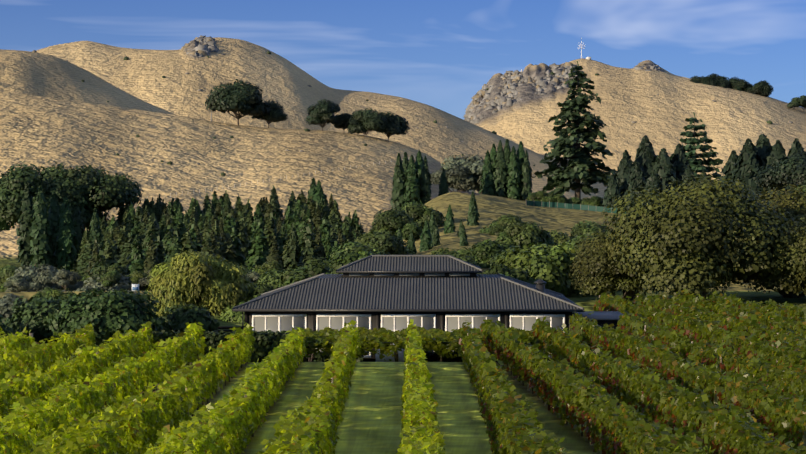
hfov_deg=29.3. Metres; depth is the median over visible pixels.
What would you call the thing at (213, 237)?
conifer tree
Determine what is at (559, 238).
bush
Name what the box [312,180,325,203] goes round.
cypress tree
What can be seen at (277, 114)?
pine tree
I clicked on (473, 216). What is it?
cypress tree
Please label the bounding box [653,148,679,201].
dark cypress tree
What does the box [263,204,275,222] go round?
conifer tree
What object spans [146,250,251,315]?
willow tree
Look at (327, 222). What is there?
conifer tree
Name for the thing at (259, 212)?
conifer tree
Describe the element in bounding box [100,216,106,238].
conifer tree
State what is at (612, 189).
dark cypress tree
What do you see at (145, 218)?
conifer tree
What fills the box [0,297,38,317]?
olive tree
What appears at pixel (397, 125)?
pine tree
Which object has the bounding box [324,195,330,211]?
conifer tree
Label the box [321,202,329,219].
conifer tree
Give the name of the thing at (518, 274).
bush
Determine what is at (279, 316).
building window frames
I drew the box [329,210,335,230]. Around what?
conifer tree
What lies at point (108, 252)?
conifer tree
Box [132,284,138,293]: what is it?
sign post
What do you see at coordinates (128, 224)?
conifer tree
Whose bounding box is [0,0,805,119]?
sky
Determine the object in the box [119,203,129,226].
conifer tree
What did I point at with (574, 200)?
garden tree
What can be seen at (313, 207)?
conifer tree
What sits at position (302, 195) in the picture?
conifer tree
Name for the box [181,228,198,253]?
conifer tree
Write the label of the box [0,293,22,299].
tree grove
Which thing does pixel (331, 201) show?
conifer tree
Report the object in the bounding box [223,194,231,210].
conifer tree
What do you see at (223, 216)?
conifer tree
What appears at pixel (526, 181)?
cypress tree
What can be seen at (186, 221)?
conifer tree
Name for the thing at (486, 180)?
cypress tree
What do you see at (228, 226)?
conifer tree
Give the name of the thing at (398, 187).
cypress tree
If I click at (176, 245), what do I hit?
conifer tree
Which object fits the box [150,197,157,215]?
conifer tree
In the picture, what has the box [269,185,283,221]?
conifer tree
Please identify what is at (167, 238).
conifer tree
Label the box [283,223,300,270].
conifer tree
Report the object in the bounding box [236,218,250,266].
conifer tree
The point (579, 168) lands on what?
redwood tree
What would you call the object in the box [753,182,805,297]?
broadleaf tree
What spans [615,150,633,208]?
dark cypress tree
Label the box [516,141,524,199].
cypress tree
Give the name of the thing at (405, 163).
cypress tree
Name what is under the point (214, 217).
conifer tree
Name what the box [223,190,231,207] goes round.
conifer tree
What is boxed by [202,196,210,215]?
conifer tree
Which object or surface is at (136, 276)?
tree grove
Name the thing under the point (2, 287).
tree grove
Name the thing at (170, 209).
conifer tree
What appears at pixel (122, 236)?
conifer tree
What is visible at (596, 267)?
broadleaf tree
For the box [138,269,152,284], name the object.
tree grove
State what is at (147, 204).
conifer tree
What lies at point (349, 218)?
conifer tree
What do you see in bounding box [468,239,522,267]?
broadleaf tree
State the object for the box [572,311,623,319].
building annex roof
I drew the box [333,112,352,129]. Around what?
pine tree
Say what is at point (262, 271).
tree grove
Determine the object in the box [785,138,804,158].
dark cypress tree
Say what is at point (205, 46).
summit crag rocks
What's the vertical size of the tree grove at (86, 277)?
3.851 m
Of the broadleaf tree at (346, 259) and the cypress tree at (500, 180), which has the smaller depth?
the broadleaf tree at (346, 259)
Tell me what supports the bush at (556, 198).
on the terrain
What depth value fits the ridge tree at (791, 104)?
1822.21 m
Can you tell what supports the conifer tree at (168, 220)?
on the terrain
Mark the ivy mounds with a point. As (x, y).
(107, 315)
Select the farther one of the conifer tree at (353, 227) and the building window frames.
the conifer tree at (353, 227)
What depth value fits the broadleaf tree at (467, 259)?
157.36 m
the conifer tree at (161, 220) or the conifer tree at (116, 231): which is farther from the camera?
the conifer tree at (161, 220)
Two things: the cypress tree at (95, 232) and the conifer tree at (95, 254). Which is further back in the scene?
the cypress tree at (95, 232)
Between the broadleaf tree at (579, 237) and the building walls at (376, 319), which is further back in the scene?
the broadleaf tree at (579, 237)
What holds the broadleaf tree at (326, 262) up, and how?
on the terrain
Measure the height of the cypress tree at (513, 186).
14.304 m
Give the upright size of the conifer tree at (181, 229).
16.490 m
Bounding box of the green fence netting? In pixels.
[526,200,625,213]
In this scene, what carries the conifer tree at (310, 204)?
on the terrain
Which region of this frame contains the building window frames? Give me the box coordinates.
[252,314,564,357]
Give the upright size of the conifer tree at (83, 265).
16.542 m
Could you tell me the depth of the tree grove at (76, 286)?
196.09 m
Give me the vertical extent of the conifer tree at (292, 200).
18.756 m
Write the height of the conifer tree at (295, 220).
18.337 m
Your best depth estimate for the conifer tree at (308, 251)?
240.67 m
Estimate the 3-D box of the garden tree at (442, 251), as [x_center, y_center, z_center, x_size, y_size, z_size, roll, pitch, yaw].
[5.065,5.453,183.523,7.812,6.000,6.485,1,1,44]
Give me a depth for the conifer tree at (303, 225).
273.13 m
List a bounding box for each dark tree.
[690,75,706,82]
[699,73,730,87]
[728,76,752,90]
[744,80,773,96]
[753,151,805,191]
[785,163,805,192]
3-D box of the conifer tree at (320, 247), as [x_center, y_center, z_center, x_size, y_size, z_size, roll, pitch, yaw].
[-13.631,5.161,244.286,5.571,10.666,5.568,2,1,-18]
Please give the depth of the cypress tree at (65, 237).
332.23 m
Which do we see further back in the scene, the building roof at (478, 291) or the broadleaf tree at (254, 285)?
the broadleaf tree at (254, 285)
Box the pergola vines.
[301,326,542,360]
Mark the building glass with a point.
(337, 323)
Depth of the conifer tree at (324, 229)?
292.49 m
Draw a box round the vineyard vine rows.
[0,288,805,453]
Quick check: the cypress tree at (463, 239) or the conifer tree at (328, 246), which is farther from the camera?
the conifer tree at (328, 246)
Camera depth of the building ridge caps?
100.18 m
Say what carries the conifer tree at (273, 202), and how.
on the terrain
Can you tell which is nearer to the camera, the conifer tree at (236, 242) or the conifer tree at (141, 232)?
the conifer tree at (236, 242)
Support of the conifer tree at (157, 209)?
on the terrain
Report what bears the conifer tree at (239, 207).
on the terrain
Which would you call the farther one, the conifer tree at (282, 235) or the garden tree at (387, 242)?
the conifer tree at (282, 235)
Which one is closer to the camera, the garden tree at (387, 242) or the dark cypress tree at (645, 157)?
the garden tree at (387, 242)
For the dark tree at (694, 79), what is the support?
on the terrain
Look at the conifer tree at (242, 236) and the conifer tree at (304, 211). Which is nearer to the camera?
the conifer tree at (242, 236)
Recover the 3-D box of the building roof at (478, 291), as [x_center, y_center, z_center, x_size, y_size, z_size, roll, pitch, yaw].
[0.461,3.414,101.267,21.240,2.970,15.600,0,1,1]
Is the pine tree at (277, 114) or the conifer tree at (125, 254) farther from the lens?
the pine tree at (277, 114)
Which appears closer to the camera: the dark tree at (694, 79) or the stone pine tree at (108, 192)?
the stone pine tree at (108, 192)
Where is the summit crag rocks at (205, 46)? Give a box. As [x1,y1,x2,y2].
[180,35,665,123]
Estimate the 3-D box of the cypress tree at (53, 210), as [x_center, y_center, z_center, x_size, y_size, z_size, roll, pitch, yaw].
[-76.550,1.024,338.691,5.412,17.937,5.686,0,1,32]
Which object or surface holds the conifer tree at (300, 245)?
on the terrain
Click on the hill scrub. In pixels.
(308, 130)
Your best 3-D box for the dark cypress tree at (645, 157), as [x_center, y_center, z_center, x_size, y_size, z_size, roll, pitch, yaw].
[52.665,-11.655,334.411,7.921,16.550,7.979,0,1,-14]
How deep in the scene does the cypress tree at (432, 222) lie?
238.48 m
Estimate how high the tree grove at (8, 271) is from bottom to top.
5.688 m
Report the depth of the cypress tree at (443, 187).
360.04 m
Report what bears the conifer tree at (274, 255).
on the terrain
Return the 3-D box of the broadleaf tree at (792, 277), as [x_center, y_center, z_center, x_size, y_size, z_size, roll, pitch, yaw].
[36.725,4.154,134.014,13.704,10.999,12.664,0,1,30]
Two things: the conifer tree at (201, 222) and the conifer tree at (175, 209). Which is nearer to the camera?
the conifer tree at (201, 222)
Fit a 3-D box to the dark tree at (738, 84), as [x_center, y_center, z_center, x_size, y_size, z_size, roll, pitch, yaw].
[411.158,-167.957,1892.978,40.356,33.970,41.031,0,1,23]
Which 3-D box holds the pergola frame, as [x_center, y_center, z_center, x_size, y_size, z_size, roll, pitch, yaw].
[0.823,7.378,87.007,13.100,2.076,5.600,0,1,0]
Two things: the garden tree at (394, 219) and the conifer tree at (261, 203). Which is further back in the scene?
the conifer tree at (261, 203)
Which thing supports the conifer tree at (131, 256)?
on the terrain
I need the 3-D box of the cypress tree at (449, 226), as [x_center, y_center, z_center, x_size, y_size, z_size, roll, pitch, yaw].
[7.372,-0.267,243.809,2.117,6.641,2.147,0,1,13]
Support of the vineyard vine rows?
on the terrain
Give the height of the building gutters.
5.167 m
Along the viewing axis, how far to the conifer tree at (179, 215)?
360.32 m
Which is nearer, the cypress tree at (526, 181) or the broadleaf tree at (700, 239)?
the broadleaf tree at (700, 239)
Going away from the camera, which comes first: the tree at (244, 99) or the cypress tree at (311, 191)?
the cypress tree at (311, 191)
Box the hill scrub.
[81,51,772,175]
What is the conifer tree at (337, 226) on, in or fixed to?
on the terrain
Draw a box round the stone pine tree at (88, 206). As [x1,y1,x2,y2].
[39,169,109,228]
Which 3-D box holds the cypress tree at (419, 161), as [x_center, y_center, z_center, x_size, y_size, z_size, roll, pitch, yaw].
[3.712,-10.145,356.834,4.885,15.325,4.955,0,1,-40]
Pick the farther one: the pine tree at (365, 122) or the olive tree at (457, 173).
the pine tree at (365, 122)
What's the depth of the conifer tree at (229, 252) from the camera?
258.93 m
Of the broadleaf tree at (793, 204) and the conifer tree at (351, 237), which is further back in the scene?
the conifer tree at (351, 237)
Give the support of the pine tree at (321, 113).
on the terrain
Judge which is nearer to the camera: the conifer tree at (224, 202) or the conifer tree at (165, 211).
the conifer tree at (165, 211)
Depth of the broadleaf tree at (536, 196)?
339.50 m
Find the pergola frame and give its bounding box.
[304,344,450,361]
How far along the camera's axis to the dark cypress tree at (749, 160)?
289.52 m
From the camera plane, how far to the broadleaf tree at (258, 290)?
147.30 m
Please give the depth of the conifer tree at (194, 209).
363.67 m
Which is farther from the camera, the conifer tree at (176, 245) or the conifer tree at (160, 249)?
the conifer tree at (160, 249)
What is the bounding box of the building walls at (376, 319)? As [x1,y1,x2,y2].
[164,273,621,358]
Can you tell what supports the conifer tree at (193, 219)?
on the terrain
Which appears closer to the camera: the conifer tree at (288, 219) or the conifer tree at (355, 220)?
the conifer tree at (288, 219)
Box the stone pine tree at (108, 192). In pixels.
[45,165,143,230]
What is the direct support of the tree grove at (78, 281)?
on the terrain
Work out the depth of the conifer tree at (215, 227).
278.51 m
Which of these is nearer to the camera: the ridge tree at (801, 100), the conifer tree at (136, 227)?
the conifer tree at (136, 227)
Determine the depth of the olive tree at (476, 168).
444.42 m
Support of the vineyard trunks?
on the terrain
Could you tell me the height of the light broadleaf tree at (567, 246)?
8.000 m
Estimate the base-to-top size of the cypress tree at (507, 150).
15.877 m
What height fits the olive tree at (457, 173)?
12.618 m
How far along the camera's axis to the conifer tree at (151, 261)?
249.06 m
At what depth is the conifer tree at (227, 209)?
376.60 m
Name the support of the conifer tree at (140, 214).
on the terrain
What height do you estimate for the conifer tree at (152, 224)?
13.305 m
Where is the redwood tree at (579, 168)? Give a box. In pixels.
[532,61,616,198]
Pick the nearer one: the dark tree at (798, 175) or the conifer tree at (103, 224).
the dark tree at (798, 175)
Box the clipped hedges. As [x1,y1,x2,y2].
[143,330,591,361]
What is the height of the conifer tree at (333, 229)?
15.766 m
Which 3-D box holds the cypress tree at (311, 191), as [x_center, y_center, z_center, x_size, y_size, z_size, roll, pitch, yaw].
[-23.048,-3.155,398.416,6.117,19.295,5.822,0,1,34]
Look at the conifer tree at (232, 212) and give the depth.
343.69 m
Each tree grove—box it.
[0,265,18,281]
[0,272,17,291]
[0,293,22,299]
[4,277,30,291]
[32,287,58,297]
[46,289,77,297]
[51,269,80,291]
[62,274,84,290]
[65,281,84,290]
[82,275,96,283]
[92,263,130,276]
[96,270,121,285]
[128,270,147,290]
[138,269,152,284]
[243,271,259,284]
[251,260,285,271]
[252,268,277,275]
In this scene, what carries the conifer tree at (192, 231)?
on the terrain
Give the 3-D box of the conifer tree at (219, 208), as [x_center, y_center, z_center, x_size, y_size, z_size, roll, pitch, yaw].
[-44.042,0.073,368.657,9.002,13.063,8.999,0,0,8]
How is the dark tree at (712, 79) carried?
on the terrain
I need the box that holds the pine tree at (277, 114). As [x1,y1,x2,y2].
[251,99,287,127]
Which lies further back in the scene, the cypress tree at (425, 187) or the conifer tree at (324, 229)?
the cypress tree at (425, 187)
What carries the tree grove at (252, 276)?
on the terrain
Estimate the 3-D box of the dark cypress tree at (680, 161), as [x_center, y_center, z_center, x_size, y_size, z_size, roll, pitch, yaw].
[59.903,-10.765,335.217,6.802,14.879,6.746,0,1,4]
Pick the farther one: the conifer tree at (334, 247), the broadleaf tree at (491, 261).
the conifer tree at (334, 247)
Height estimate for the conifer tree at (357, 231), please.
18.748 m
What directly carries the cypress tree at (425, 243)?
on the terrain
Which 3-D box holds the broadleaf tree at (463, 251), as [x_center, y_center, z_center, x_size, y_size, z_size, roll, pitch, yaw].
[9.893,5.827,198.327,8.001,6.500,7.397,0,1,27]
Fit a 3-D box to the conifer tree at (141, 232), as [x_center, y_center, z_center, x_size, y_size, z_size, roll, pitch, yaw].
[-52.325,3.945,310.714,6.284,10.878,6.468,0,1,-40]
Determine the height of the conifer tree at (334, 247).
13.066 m
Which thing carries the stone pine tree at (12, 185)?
on the terrain
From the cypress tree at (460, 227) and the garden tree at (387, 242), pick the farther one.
the cypress tree at (460, 227)
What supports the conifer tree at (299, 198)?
on the terrain
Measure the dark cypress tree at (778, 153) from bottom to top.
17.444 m
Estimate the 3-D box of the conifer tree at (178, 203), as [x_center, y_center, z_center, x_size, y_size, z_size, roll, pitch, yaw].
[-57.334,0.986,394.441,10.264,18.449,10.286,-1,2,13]
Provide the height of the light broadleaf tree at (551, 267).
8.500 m
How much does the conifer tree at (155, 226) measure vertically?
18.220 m
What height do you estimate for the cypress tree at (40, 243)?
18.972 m
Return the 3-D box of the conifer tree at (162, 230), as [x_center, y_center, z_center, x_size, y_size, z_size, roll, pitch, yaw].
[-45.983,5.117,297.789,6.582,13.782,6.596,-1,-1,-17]
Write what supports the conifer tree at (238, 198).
on the terrain
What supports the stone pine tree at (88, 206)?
on the terrain
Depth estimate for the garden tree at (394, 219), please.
246.50 m
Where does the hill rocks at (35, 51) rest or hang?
on the terrain
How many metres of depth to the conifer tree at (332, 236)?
281.26 m
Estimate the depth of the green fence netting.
311.16 m
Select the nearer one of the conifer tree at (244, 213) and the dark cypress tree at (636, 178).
the dark cypress tree at (636, 178)
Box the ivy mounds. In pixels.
[0,287,219,347]
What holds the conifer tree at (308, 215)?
on the terrain
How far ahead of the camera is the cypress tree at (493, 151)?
373.25 m
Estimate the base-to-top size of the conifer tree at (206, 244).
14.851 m
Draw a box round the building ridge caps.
[232,255,583,308]
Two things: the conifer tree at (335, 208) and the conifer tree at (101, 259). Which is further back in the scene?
the conifer tree at (335, 208)
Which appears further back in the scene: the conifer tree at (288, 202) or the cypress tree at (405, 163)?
the conifer tree at (288, 202)
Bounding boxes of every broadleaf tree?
[139,285,151,290]
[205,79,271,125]
[210,284,272,315]
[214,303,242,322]
[245,281,261,289]
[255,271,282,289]
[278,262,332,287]
[303,256,343,272]
[329,250,393,273]
[428,253,478,273]
[455,247,470,256]
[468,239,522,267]
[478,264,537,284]
[489,249,515,269]
[493,242,596,297]
[526,191,547,200]
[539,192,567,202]
[543,242,582,251]
[568,231,610,245]
[568,231,652,299]
[580,196,604,206]
[597,173,799,300]
[743,214,805,294]
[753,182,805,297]
[790,185,805,194]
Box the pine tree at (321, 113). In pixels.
[305,99,339,130]
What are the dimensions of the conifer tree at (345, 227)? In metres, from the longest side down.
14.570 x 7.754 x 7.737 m
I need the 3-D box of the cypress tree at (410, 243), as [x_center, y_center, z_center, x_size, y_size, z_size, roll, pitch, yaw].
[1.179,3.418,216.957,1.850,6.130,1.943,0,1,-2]
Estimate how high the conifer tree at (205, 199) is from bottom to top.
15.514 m
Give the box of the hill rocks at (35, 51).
[32,50,792,172]
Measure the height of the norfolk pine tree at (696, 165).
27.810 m
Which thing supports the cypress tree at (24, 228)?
on the terrain
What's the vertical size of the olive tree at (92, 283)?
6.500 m
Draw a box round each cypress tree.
[15,182,35,268]
[29,186,52,267]
[47,191,60,271]
[53,196,78,270]
[73,204,83,270]
[89,208,102,243]
[306,177,315,205]
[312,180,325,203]
[390,153,405,209]
[397,227,403,244]
[402,152,409,180]
[403,155,421,205]
[406,230,416,254]
[415,150,422,199]
[419,156,431,203]
[419,219,433,251]
[429,211,434,238]
[432,221,440,246]
[438,168,448,195]
[443,204,455,233]
[457,219,462,236]
[459,225,468,245]
[466,191,479,225]
[478,150,494,195]
[490,143,496,189]
[493,140,507,197]
[504,139,510,197]
[505,146,521,199]
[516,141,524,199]
[520,150,532,200]
[603,173,621,207]
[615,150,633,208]
[623,162,646,211]
[633,135,657,181]
[639,169,666,204]
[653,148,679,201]
[671,143,688,190]
[679,165,696,192]
[698,171,708,184]
[720,150,739,185]
[729,138,765,199]
[755,134,772,196]
[761,140,786,200]
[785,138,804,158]
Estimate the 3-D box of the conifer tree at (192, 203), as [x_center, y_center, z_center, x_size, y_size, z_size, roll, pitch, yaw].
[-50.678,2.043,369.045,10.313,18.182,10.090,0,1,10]
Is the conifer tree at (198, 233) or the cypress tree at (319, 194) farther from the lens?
the cypress tree at (319, 194)
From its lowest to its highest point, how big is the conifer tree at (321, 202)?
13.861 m
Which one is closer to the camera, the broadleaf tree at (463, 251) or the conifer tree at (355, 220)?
the broadleaf tree at (463, 251)
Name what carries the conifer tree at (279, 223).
on the terrain
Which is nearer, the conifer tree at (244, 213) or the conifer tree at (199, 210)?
the conifer tree at (244, 213)
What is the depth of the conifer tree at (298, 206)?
349.11 m
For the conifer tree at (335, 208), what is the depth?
374.52 m
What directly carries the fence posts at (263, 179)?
on the terrain
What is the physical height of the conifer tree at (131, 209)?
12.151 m
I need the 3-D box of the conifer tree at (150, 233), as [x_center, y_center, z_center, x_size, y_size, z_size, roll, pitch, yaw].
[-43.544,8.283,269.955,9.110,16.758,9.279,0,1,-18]
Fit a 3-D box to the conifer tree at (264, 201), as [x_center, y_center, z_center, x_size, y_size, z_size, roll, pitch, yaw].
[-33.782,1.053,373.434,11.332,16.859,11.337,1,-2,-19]
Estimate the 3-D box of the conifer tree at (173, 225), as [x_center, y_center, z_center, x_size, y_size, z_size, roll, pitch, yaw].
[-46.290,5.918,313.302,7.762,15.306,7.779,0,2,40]
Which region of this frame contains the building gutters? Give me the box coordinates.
[232,271,584,329]
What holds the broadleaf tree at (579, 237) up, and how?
on the terrain
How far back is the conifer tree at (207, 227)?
305.70 m
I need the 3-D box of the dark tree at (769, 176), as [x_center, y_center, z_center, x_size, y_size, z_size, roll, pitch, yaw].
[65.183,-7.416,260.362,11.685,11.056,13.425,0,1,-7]
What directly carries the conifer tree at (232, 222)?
on the terrain
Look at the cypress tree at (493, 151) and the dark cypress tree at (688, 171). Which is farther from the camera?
the cypress tree at (493, 151)
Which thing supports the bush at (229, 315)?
on the terrain
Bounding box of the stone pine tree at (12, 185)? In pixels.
[0,161,101,265]
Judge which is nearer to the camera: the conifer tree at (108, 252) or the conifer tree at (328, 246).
the conifer tree at (108, 252)
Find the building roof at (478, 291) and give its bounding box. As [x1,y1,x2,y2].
[235,257,579,308]
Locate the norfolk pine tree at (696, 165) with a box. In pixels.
[669,112,722,183]
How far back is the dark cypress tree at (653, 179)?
289.01 m
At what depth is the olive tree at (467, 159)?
453.84 m
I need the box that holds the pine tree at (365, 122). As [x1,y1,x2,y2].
[347,107,388,136]
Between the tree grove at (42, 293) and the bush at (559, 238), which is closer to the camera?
the tree grove at (42, 293)
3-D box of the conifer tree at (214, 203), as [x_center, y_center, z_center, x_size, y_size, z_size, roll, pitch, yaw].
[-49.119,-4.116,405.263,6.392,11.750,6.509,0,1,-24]
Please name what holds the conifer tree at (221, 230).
on the terrain
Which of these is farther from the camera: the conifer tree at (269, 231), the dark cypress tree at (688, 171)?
the dark cypress tree at (688, 171)
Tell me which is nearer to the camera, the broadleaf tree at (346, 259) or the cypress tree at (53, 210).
the broadleaf tree at (346, 259)
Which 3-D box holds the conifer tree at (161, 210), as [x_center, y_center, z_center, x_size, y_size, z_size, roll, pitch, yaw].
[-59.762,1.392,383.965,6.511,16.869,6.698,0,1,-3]
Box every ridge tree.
[787,102,799,108]
[791,95,805,111]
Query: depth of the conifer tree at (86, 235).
321.28 m
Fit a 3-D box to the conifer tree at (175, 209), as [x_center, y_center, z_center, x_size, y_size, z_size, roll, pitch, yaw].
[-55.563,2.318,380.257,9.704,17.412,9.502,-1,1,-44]
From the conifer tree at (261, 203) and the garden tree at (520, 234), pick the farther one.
the conifer tree at (261, 203)
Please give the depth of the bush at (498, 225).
236.45 m
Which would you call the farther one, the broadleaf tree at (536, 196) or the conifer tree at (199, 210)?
the conifer tree at (199, 210)
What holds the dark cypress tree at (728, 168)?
on the terrain
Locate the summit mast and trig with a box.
[521,37,590,71]
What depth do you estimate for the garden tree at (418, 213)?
258.43 m
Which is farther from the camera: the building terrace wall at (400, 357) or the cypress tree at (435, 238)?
the cypress tree at (435, 238)
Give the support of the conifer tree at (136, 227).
on the terrain
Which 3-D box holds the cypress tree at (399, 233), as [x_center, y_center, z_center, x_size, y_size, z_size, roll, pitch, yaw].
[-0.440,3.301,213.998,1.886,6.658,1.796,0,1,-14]
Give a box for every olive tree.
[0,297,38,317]
[4,264,60,291]
[77,274,134,290]
[430,163,480,191]
[441,154,483,191]
[454,160,483,193]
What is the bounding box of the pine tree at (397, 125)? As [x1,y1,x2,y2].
[376,111,409,141]
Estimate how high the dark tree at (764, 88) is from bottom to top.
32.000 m
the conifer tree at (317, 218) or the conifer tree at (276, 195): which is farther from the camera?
the conifer tree at (276, 195)
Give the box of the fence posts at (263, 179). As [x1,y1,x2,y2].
[147,154,426,199]
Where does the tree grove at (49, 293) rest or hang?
on the terrain
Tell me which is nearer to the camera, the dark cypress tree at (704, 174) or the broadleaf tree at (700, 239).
the broadleaf tree at (700, 239)
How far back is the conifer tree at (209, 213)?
362.02 m
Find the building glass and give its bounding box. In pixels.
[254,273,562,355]
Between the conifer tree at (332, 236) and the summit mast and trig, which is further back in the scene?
the summit mast and trig
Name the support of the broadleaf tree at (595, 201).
on the terrain
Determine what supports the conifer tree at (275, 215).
on the terrain
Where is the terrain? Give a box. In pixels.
[0,37,805,453]
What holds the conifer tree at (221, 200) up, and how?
on the terrain
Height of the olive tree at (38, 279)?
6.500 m
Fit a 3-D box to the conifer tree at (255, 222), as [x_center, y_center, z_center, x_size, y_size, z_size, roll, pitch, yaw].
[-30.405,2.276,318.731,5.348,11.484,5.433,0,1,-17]
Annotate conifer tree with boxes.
[74,238,93,276]
[75,228,91,272]
[87,240,99,275]
[90,250,107,275]
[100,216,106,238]
[102,228,119,262]
[103,239,117,265]
[108,215,116,230]
[113,222,120,250]
[115,226,127,257]
[117,233,133,268]
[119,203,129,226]
[121,213,133,228]
[123,213,133,234]
[125,235,145,273]
[128,202,134,221]
[129,239,143,273]
[130,215,140,240]
[134,204,140,220]
[137,221,146,242]
[138,207,143,224]
[141,209,148,225]
[141,213,159,249]
[142,219,156,253]
[143,198,151,215]
[143,227,156,259]
[143,234,160,273]
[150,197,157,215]
[155,194,161,209]
[155,201,159,219]
[155,236,166,265]
[157,199,164,225]
[157,213,165,231]
[159,203,168,228]
[159,218,166,240]
[162,225,173,257]
[164,231,183,267]
[166,212,174,233]
[167,201,174,218]
[171,219,176,230]
[172,201,177,221]
[175,197,183,218]
[175,205,183,226]
[175,219,185,243]
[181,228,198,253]
[182,210,189,230]
[187,198,199,218]
[188,213,201,242]
[189,224,201,252]
[190,204,198,223]
[194,222,202,253]
[195,200,202,217]
[198,214,204,232]
[199,232,215,256]
[201,217,211,241]
[202,193,213,214]
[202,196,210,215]
[205,204,213,223]
[209,221,223,254]
[209,228,221,258]
[210,213,219,226]
[211,191,217,210]
[214,202,222,218]
[218,196,224,207]
[218,217,225,245]
[221,233,240,265]
[222,211,225,223]
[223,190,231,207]
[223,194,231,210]
[224,215,245,264]
[225,199,230,216]
[226,227,245,265]
[230,206,237,228]
[230,216,237,236]
[234,194,239,211]
[234,198,243,222]
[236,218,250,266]
[237,205,247,231]
[244,222,269,269]
[245,210,253,243]
[246,199,253,219]
[246,219,267,267]
[248,211,258,248]
[253,204,265,227]
[255,198,264,221]
[262,197,267,208]
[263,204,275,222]
[264,213,277,249]
[265,236,284,269]
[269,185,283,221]
[269,192,281,217]
[273,212,278,223]
[276,215,283,232]
[276,223,287,256]
[280,226,298,269]
[282,193,295,223]
[283,191,295,222]
[283,206,292,232]
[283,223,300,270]
[287,211,299,237]
[292,200,302,218]
[295,194,303,207]
[296,226,318,269]
[297,216,307,243]
[298,233,306,261]
[300,190,306,202]
[300,205,306,220]
[305,209,316,232]
[307,196,312,209]
[310,201,319,218]
[312,207,321,230]
[314,226,326,262]
[319,198,323,214]
[319,212,331,232]
[319,219,329,245]
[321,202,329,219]
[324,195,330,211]
[324,231,332,259]
[327,241,337,260]
[328,193,333,208]
[328,200,341,226]
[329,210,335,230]
[330,224,340,250]
[330,232,335,245]
[335,222,344,238]
[337,228,344,248]
[340,216,350,238]
[347,212,351,225]
[348,232,355,241]
[350,213,361,232]
[350,221,355,232]
[354,226,359,237]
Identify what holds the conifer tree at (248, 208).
on the terrain
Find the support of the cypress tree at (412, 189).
on the terrain
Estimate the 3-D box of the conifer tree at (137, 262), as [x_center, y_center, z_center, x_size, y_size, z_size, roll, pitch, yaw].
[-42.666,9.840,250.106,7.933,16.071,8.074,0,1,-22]
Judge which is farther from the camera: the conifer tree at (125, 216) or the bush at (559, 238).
the conifer tree at (125, 216)
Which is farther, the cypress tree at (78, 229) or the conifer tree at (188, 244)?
the cypress tree at (78, 229)
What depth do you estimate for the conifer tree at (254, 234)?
262.07 m
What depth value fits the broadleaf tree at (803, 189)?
192.13 m
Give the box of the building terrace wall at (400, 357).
[375,344,403,361]
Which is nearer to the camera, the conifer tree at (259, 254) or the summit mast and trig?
the conifer tree at (259, 254)
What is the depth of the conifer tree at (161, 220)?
330.72 m
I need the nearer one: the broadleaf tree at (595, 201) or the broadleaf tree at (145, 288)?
the broadleaf tree at (145, 288)
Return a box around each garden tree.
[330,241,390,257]
[355,230,413,254]
[369,208,422,243]
[399,202,444,231]
[431,248,476,265]
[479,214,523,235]
[495,221,557,249]
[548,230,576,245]
[567,197,581,203]
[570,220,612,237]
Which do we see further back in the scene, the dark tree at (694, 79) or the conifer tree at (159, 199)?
the dark tree at (694, 79)
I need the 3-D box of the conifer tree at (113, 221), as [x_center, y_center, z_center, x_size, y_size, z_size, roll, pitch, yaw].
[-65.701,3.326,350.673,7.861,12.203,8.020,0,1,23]
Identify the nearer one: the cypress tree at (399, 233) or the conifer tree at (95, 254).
the cypress tree at (399, 233)
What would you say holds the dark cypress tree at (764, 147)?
on the terrain
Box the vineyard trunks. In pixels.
[3,295,805,453]
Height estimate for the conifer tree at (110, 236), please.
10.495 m
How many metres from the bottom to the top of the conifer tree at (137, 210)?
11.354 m
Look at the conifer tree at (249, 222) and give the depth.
328.60 m
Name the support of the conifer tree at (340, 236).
on the terrain
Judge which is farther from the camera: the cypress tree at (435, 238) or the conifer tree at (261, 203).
the conifer tree at (261, 203)

